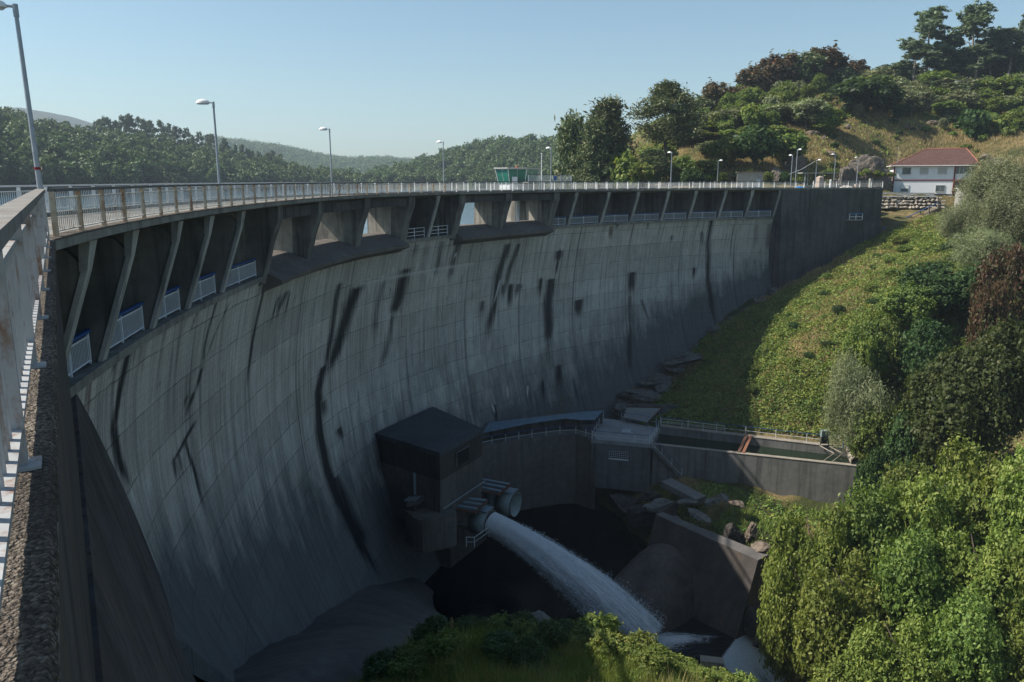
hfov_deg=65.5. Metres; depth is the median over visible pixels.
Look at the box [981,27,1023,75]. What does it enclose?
eucalyptus tree
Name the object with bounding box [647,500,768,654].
stilling wall
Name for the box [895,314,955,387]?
broadleaf tree
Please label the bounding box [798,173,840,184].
roadside shelter
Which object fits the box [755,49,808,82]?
scorched tree
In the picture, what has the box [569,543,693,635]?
end sill
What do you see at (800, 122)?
feathery tree
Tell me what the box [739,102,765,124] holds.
shrub
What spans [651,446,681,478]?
stair flight
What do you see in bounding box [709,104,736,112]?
broadleaf tree
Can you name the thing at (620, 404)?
rock
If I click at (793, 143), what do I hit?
broadleaf tree
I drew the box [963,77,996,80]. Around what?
dark tree
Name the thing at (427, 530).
valve chamber
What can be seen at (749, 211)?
gallery railing
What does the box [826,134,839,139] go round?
bush
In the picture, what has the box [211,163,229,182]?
tree
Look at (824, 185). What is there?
wall
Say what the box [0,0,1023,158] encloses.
sky
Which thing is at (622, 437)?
pipe railing
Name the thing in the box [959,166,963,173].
window
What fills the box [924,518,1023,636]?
leafy tree
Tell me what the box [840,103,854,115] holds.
shrub
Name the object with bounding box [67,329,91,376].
gallery railing
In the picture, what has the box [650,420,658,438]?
pipe railing
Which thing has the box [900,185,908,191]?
window
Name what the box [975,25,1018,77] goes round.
eucalyptus tree
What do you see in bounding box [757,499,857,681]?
leafy tree
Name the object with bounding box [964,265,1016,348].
red bush
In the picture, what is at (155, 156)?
tree
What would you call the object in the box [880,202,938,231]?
garden stairs
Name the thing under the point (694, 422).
pipe railing
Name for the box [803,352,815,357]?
shrub
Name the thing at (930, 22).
eucalyptus tree
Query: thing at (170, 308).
gallery railing
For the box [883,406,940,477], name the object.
broadleaf tree
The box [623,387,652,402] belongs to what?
rock
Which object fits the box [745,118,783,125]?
feathery tree
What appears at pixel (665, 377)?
rock
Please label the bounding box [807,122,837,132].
feathery tree
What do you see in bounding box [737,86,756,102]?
shrub
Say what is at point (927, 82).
dark tree
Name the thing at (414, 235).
gallery railing
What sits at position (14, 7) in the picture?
street lamp
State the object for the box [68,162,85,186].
tree
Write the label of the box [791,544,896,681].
leafy tree
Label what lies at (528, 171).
window
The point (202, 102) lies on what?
street lamp
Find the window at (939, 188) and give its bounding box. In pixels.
[935,185,944,191]
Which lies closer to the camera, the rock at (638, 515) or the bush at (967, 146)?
the rock at (638, 515)
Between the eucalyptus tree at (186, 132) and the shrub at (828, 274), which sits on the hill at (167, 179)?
the eucalyptus tree at (186, 132)
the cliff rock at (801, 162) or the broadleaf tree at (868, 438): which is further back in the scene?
the cliff rock at (801, 162)
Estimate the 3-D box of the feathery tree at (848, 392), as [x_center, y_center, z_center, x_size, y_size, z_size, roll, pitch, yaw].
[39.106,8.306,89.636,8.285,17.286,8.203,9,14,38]
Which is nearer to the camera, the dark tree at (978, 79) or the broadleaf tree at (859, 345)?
the broadleaf tree at (859, 345)
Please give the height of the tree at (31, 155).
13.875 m
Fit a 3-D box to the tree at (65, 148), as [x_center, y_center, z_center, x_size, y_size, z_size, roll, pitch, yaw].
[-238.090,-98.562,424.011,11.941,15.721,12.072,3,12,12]
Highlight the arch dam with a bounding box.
[0,187,883,681]
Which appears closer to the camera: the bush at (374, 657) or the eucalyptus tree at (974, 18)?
the bush at (374, 657)
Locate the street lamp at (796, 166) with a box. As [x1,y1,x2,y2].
[794,149,801,187]
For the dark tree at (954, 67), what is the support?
on the terrain at (894, 218)
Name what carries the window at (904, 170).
in the white house at (933, 170)
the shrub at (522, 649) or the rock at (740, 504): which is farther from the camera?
the rock at (740, 504)
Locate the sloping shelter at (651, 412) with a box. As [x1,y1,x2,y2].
[623,406,661,426]
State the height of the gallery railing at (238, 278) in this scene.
1.150 m
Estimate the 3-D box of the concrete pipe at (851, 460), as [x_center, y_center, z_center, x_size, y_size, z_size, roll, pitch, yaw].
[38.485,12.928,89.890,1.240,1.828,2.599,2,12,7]
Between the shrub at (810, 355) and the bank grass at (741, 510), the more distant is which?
the shrub at (810, 355)
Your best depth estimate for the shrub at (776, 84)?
218.45 m
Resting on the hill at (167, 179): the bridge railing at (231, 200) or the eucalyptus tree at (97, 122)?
the eucalyptus tree at (97, 122)
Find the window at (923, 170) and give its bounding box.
[919,167,928,173]
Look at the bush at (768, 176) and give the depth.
156.08 m
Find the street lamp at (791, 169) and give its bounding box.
[789,154,792,187]
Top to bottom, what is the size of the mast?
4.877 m
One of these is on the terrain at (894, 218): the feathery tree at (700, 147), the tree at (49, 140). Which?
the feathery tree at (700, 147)
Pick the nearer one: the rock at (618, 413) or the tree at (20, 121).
the rock at (618, 413)
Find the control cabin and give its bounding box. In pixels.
[494,166,540,189]
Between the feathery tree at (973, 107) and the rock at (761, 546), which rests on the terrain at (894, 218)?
the feathery tree at (973, 107)
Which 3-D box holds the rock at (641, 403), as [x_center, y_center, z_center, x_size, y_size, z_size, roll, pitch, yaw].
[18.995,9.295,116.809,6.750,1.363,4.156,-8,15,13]
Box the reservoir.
[0,189,473,233]
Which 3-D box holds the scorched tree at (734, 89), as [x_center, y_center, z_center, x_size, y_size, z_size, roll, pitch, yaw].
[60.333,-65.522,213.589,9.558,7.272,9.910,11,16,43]
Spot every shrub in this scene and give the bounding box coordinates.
[360,657,395,681]
[383,651,430,681]
[395,643,439,676]
[421,626,462,659]
[479,629,520,661]
[482,610,516,638]
[503,610,538,636]
[507,634,545,662]
[509,642,550,671]
[515,633,553,652]
[530,617,570,649]
[559,618,574,634]
[576,627,599,648]
[584,627,639,667]
[626,649,676,680]
[638,642,681,678]
[652,640,681,660]
[692,667,723,681]
[708,112,728,123]
[714,119,733,131]
[718,92,737,105]
[718,673,743,681]
[722,104,734,110]
[725,112,739,127]
[733,100,748,109]
[733,668,758,681]
[734,90,741,104]
[736,125,751,137]
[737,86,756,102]
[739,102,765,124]
[742,370,757,377]
[745,384,760,393]
[749,365,761,371]
[751,86,763,101]
[758,103,770,110]
[759,91,775,101]
[762,95,780,104]
[763,343,774,351]
[764,109,780,126]
[766,93,781,98]
[767,125,787,135]
[769,80,784,90]
[770,86,778,94]
[777,83,801,95]
[779,90,796,103]
[784,80,793,85]
[788,321,800,329]
[793,80,806,95]
[800,83,819,98]
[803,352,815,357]
[811,73,828,93]
[816,112,841,133]
[818,93,835,101]
[818,290,829,295]
[820,340,834,346]
[822,272,833,278]
[824,89,834,94]
[824,103,836,116]
[829,84,842,95]
[831,305,846,313]
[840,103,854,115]
[851,99,866,117]
[862,283,880,291]
[865,298,880,303]
[871,252,882,257]
[883,256,899,262]
[884,267,903,276]
[889,235,907,243]
[894,244,912,251]
[915,70,924,78]
[937,242,955,250]
[938,117,948,128]
[941,252,958,260]
[946,116,957,123]
[946,309,967,316]
[947,131,957,135]
[971,87,983,97]
[991,70,1003,77]
[1000,127,1017,136]
[1004,72,1020,79]
[1013,125,1023,132]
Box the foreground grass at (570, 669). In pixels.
[338,618,725,681]
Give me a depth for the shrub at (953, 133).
190.94 m
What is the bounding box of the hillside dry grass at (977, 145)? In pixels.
[631,82,1023,181]
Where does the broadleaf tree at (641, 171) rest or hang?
on the terrain at (894, 218)
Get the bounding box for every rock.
[531,610,549,621]
[608,493,643,516]
[610,407,625,418]
[613,398,629,412]
[617,389,664,400]
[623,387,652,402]
[626,504,656,527]
[630,402,656,403]
[639,378,669,384]
[639,490,661,500]
[642,498,678,510]
[647,373,670,392]
[652,375,672,379]
[660,353,693,364]
[661,364,684,372]
[670,363,688,367]
[677,498,697,504]
[683,350,701,361]
[688,508,710,522]
[704,497,719,505]
[711,325,720,331]
[717,493,728,502]
[722,522,745,544]
[728,500,745,507]
[744,522,756,542]
[744,605,760,637]
[750,540,770,552]
[753,634,765,649]
[768,166,782,181]
[782,154,806,175]
[805,130,820,135]
[826,151,836,155]
[835,166,859,185]
[850,156,893,191]
[926,120,937,124]
[978,154,992,160]
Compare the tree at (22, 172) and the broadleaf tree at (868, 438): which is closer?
the broadleaf tree at (868, 438)
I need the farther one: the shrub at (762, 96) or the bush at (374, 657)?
the shrub at (762, 96)
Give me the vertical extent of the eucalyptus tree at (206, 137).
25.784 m
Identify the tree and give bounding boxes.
[0,129,15,141]
[0,150,20,179]
[0,163,5,184]
[2,120,14,126]
[2,141,13,151]
[3,121,24,133]
[5,139,20,150]
[15,118,37,132]
[15,137,24,144]
[15,142,31,158]
[15,161,34,184]
[16,153,33,169]
[23,143,41,158]
[25,136,50,152]
[35,131,45,140]
[38,142,63,158]
[40,151,61,187]
[42,168,59,186]
[45,134,61,146]
[54,135,69,145]
[55,141,72,153]
[56,164,77,186]
[57,171,71,186]
[59,160,80,186]
[60,151,72,161]
[60,153,82,166]
[60,168,74,187]
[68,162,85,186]
[70,150,85,160]
[70,155,81,163]
[78,165,102,186]
[80,154,110,182]
[94,119,102,135]
[95,143,116,162]
[97,160,113,185]
[98,115,112,134]
[102,137,119,146]
[106,164,130,190]
[112,121,118,131]
[113,157,125,167]
[113,167,127,185]
[114,147,131,166]
[116,115,130,133]
[122,148,136,167]
[124,114,136,133]
[124,158,142,185]
[129,172,140,185]
[130,155,154,183]
[134,116,141,131]
[139,118,148,133]
[139,148,163,163]
[146,120,156,138]
[148,160,163,182]
[154,119,166,137]
[160,125,171,137]
[166,123,171,136]
[170,125,180,142]
[176,127,185,143]
[182,127,190,140]
[189,134,198,147]
[195,131,204,148]
[195,173,203,182]
[200,174,214,188]
[203,134,211,145]
[205,167,217,187]
[208,134,214,149]
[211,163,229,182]
[220,137,230,153]
[239,144,244,153]
[245,148,252,158]
[270,150,275,163]
[543,108,584,188]
[566,116,617,187]
[572,94,641,188]
[605,148,647,188]
[622,78,717,179]
[627,161,654,186]
[634,147,679,186]
[639,143,678,169]
[653,117,703,139]
[657,141,695,145]
[667,153,696,185]
[669,126,707,145]
[683,97,714,110]
[693,158,723,176]
[694,120,734,134]
[694,131,722,139]
[695,140,715,152]
[700,77,730,106]
[701,108,735,121]
[703,135,740,170]
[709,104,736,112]
[718,129,742,137]
[726,107,768,126]
[728,83,748,93]
[733,119,786,170]
[734,61,784,91]
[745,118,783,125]
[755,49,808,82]
[755,539,824,681]
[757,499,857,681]
[762,102,795,119]
[765,128,801,132]
[769,131,810,160]
[779,119,803,122]
[783,49,829,83]
[784,96,831,129]
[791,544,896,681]
[794,121,807,124]
[804,40,849,78]
[807,107,851,132]
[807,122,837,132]
[809,624,897,681]
[818,340,897,462]
[824,471,907,627]
[826,65,855,83]
[834,73,905,118]
[838,609,951,681]
[840,321,882,390]
[845,392,903,464]
[846,307,898,395]
[848,57,870,73]
[852,443,895,504]
[854,66,897,77]
[859,72,894,87]
[864,515,963,676]
[875,277,940,334]
[876,462,989,559]
[877,64,906,76]
[879,446,939,497]
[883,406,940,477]
[887,341,1023,472]
[888,76,910,85]
[888,82,931,90]
[889,41,946,80]
[890,59,923,77]
[894,258,976,323]
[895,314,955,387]
[896,5,955,74]
[897,86,937,117]
[909,81,935,85]
[913,581,1023,681]
[915,70,959,86]
[920,312,1023,453]
[922,47,976,74]
[923,86,951,105]
[924,37,968,68]
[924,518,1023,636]
[928,93,953,103]
[931,100,968,114]
[933,77,970,88]
[934,192,987,253]
[935,0,999,77]
[935,428,1023,554]
[942,261,988,326]
[945,221,1016,270]
[946,78,981,91]
[946,89,979,107]
[949,44,1006,78]
[949,142,1023,231]
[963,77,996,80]
[965,103,983,110]
[966,50,1013,76]
[972,178,1023,249]
[973,96,1012,114]
[974,76,1023,95]
[974,439,1023,565]
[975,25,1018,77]
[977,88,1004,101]
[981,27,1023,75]
[982,532,1023,620]
[986,49,1023,74]
[986,593,1023,681]
[996,95,1023,109]
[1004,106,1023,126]
[1007,97,1023,108]
[1009,14,1023,49]
[1014,85,1023,99]
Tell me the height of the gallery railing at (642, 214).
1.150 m
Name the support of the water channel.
on the terrain at (894, 218)
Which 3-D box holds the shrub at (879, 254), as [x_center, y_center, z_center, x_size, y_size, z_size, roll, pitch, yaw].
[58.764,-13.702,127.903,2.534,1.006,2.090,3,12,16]
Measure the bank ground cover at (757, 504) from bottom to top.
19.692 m
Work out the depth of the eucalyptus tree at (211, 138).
612.10 m
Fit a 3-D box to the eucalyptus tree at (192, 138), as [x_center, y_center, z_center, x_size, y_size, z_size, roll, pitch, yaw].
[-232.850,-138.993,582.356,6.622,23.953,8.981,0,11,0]
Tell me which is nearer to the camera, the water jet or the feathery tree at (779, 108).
the water jet
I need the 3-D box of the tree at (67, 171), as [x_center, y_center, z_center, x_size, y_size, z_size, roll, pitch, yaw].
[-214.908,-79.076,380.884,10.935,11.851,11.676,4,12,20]
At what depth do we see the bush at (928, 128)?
192.29 m
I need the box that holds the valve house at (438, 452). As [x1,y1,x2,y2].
[375,407,486,567]
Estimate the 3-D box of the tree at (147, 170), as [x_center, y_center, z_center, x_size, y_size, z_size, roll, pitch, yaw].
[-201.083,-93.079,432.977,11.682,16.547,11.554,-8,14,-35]
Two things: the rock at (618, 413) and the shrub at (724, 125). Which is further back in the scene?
the shrub at (724, 125)
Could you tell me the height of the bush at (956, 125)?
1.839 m
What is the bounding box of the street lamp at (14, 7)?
[0,0,49,234]
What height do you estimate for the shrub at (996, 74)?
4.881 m
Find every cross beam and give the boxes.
[737,435,747,452]
[742,435,751,452]
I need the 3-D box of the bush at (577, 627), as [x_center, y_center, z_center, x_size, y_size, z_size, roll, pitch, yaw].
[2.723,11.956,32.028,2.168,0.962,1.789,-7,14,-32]
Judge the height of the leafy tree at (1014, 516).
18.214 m
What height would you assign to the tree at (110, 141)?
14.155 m
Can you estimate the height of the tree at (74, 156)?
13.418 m
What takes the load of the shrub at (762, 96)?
on the terrain at (894, 218)
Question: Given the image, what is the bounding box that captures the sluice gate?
[820,430,843,461]
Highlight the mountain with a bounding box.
[11,107,92,129]
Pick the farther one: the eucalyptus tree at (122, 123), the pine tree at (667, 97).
the eucalyptus tree at (122, 123)
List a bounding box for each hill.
[0,172,355,195]
[353,149,547,189]
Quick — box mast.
[541,153,542,189]
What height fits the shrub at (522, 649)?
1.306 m
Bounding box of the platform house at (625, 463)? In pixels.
[591,418,659,491]
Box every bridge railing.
[0,181,494,211]
[0,189,51,612]
[47,182,444,236]
[445,181,804,191]
[497,182,759,189]
[813,181,882,187]
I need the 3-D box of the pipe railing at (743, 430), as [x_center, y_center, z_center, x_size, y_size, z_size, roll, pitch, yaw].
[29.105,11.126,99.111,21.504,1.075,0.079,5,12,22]
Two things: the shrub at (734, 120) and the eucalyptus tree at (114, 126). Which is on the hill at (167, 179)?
the eucalyptus tree at (114, 126)
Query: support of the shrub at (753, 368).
on the terrain at (894, 218)
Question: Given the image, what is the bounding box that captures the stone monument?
[815,176,823,186]
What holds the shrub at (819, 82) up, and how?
on the terrain at (894, 218)
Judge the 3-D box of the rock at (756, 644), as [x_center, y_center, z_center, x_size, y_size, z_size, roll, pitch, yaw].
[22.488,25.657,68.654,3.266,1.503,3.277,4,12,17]
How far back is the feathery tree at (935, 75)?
223.93 m
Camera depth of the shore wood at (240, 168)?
514.27 m
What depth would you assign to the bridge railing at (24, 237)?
4.24 m
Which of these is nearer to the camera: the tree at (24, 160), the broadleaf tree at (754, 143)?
the broadleaf tree at (754, 143)
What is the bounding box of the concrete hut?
[736,172,764,187]
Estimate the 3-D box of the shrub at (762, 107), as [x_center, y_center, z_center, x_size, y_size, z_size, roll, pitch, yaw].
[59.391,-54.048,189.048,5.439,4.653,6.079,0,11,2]
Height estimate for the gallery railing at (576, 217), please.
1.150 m
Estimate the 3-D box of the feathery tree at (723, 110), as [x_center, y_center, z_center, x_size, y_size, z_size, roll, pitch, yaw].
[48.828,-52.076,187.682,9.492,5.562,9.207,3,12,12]
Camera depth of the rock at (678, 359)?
120.92 m
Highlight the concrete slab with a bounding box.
[660,478,705,504]
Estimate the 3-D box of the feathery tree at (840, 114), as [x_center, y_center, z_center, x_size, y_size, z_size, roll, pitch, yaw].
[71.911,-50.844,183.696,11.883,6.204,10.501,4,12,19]
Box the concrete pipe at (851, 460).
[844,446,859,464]
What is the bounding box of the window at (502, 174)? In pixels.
[495,169,508,182]
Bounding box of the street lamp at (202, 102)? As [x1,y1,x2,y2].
[196,99,222,205]
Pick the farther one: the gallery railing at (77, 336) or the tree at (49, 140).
the tree at (49, 140)
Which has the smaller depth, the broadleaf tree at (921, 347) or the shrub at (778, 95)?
the broadleaf tree at (921, 347)
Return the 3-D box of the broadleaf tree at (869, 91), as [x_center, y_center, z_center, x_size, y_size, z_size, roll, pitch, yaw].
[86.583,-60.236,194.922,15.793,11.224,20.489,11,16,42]
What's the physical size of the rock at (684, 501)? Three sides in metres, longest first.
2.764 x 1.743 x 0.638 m
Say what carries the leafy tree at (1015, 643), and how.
on the terrain at (894, 218)
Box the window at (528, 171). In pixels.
[525,169,538,183]
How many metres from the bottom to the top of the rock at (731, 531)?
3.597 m
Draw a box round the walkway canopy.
[483,411,602,435]
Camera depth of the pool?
83.84 m
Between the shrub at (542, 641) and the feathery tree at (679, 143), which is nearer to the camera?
the shrub at (542, 641)
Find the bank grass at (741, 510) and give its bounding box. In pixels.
[642,481,937,546]
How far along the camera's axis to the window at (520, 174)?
104.01 m
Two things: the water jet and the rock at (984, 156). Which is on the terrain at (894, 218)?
the rock at (984, 156)
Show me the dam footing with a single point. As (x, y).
(344, 639)
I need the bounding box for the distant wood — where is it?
[202,135,411,173]
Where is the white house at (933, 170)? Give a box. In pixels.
[886,148,980,193]
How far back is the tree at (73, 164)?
381.42 m
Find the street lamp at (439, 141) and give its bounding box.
[436,140,443,191]
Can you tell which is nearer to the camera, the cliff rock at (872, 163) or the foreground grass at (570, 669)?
the foreground grass at (570, 669)
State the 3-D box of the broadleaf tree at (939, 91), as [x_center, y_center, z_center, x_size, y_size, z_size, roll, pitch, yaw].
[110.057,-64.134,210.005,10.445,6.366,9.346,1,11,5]
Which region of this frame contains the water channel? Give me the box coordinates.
[651,424,858,503]
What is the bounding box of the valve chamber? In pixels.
[405,497,456,553]
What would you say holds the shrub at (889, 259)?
on the terrain at (894, 218)
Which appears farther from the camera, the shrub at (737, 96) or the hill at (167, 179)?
the hill at (167, 179)
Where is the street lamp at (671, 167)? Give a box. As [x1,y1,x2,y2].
[668,151,671,188]
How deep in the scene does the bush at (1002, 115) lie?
187.18 m
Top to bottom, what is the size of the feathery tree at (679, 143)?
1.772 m
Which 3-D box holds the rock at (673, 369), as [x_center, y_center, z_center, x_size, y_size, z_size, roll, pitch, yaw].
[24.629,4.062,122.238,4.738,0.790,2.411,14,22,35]
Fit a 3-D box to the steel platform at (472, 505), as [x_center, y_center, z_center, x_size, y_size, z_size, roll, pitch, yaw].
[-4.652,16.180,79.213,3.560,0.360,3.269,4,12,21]
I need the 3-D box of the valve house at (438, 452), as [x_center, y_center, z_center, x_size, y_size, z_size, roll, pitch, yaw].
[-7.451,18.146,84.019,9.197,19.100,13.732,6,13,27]
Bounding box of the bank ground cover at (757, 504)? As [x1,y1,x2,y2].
[645,476,984,570]
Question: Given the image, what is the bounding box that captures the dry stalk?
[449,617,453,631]
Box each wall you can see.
[482,408,595,510]
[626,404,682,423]
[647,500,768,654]
[803,185,841,186]
[881,196,945,208]
[882,193,937,196]
[954,189,979,207]
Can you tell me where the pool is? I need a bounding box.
[425,501,647,624]
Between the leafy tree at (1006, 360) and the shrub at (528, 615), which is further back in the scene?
the leafy tree at (1006, 360)
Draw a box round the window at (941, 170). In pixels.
[937,167,947,173]
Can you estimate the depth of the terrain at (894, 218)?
109.43 m
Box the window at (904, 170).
[902,168,910,173]
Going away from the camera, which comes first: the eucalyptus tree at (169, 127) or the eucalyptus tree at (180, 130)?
the eucalyptus tree at (180, 130)
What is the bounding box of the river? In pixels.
[666,618,734,669]
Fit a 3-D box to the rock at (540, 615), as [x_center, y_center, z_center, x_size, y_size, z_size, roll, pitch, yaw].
[1.676,22.761,62.471,2.669,1.067,4.885,-1,17,23]
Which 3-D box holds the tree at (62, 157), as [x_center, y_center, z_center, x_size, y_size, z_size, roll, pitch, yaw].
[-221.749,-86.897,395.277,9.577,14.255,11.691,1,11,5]
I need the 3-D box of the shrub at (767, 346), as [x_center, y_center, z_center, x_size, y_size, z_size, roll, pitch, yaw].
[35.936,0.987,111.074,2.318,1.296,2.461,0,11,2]
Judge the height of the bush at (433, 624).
1.330 m
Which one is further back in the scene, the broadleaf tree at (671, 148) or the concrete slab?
the broadleaf tree at (671, 148)
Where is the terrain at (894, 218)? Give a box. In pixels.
[358,70,1023,681]
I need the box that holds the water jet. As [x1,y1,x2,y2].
[485,512,701,648]
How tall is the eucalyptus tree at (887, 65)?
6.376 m
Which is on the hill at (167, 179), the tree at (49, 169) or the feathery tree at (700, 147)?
the tree at (49, 169)
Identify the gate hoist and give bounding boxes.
[403,472,423,506]
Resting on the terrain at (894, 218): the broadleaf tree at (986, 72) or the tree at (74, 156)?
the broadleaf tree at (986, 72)
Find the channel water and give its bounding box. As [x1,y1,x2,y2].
[656,434,848,462]
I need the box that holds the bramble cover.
[638,212,1023,476]
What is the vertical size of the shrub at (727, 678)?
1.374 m
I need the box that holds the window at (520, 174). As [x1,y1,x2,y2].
[508,169,525,183]
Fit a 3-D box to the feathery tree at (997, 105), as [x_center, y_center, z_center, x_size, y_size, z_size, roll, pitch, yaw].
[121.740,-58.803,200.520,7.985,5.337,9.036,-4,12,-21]
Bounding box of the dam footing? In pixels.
[234,577,447,681]
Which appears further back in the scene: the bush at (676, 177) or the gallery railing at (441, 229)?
the bush at (676, 177)
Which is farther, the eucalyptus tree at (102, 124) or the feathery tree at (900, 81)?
the eucalyptus tree at (102, 124)
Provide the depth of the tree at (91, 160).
394.99 m
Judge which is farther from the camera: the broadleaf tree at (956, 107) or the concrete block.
the broadleaf tree at (956, 107)
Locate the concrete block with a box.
[700,655,723,669]
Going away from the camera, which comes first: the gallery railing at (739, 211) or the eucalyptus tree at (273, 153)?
the gallery railing at (739, 211)
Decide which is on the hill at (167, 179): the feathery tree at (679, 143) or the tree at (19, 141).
the tree at (19, 141)
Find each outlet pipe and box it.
[457,505,495,536]
[482,487,521,516]
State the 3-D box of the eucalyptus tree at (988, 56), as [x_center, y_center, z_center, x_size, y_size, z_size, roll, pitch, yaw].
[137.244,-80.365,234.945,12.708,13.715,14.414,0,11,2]
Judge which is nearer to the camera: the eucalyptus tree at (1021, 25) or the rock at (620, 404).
the rock at (620, 404)
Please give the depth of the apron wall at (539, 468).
98.59 m
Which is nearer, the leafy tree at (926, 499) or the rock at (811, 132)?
the leafy tree at (926, 499)
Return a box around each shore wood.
[0,106,361,188]
[335,132,583,186]
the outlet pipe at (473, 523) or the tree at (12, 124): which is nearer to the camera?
the outlet pipe at (473, 523)
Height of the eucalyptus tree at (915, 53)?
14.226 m
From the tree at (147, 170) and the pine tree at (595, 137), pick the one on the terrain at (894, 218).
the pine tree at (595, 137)
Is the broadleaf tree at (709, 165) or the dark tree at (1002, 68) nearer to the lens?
the broadleaf tree at (709, 165)
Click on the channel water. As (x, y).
(687, 441)
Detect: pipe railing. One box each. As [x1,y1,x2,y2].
[466,527,488,546]
[483,426,595,441]
[592,430,649,443]
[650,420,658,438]
[652,437,681,475]
[660,417,838,442]
[661,418,724,433]
[849,213,862,219]
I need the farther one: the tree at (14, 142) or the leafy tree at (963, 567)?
the tree at (14, 142)
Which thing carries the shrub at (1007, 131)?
on the terrain at (894, 218)
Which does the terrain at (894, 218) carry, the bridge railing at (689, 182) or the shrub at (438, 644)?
the shrub at (438, 644)
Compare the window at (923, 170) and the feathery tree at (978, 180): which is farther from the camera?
the window at (923, 170)
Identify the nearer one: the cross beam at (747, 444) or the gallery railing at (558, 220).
the cross beam at (747, 444)
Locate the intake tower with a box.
[506,201,525,220]
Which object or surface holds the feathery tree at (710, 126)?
on the terrain at (894, 218)
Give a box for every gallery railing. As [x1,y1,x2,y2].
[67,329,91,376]
[110,302,144,347]
[158,285,180,319]
[193,272,215,301]
[226,258,256,286]
[407,227,424,237]
[431,225,447,235]
[553,216,565,224]
[571,215,598,223]
[604,214,627,221]
[632,212,658,220]
[663,211,686,218]
[690,211,715,217]
[720,210,742,216]
[747,210,770,216]
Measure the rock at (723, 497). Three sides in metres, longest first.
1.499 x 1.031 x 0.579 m
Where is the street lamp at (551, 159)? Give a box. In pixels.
[546,147,551,189]
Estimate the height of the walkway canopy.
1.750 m
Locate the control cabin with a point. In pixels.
(516, 173)
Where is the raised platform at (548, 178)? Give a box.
[519,174,571,193]
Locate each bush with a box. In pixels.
[359,652,394,674]
[362,646,403,672]
[406,612,454,643]
[454,613,489,633]
[508,617,540,638]
[556,616,574,624]
[567,622,600,648]
[569,610,623,633]
[614,628,667,652]
[671,176,681,185]
[671,651,699,669]
[680,168,704,186]
[699,666,733,676]
[703,172,714,180]
[715,171,728,180]
[731,170,741,180]
[763,171,774,180]
[779,172,790,182]
[791,173,805,183]
[825,162,840,167]
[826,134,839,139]
[828,142,839,147]
[862,168,870,173]
[871,140,881,144]
[872,170,879,174]
[887,171,895,176]
[919,126,931,131]
[949,122,958,128]
[957,108,992,139]
[959,144,973,148]
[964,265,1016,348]
[966,229,1023,343]
[978,134,988,139]
[984,114,1009,133]
[999,111,1013,125]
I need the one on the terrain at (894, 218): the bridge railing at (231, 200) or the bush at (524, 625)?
the bush at (524, 625)
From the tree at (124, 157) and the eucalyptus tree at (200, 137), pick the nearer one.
the tree at (124, 157)
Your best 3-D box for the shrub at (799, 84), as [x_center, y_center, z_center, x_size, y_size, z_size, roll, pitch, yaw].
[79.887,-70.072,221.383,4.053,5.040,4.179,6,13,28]
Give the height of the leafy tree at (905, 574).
17.378 m
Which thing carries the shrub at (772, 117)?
on the terrain at (894, 218)
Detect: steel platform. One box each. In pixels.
[455,497,487,513]
[482,478,510,495]
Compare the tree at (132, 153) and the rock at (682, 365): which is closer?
the rock at (682, 365)
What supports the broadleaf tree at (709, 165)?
on the terrain at (894, 218)
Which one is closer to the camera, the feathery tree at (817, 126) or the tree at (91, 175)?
the feathery tree at (817, 126)
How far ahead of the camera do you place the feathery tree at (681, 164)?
154.76 m
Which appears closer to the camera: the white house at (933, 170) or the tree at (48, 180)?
the white house at (933, 170)
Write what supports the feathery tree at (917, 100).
on the terrain at (894, 218)
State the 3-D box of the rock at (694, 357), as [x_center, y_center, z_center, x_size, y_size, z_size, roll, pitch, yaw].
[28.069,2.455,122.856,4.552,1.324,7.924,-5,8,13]
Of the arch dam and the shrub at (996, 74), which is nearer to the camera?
the arch dam
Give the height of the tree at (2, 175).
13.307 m
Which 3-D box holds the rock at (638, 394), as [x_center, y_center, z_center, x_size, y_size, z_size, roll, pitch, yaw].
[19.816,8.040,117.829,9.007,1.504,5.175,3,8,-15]
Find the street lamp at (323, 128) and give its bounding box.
[319,127,332,195]
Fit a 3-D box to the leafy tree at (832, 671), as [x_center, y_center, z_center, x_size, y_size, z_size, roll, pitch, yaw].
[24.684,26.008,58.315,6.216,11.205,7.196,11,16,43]
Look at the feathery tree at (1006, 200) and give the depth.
109.44 m
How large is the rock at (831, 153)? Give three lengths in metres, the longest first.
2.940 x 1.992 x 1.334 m
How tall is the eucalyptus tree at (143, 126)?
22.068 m
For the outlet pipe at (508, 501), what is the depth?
84.68 m

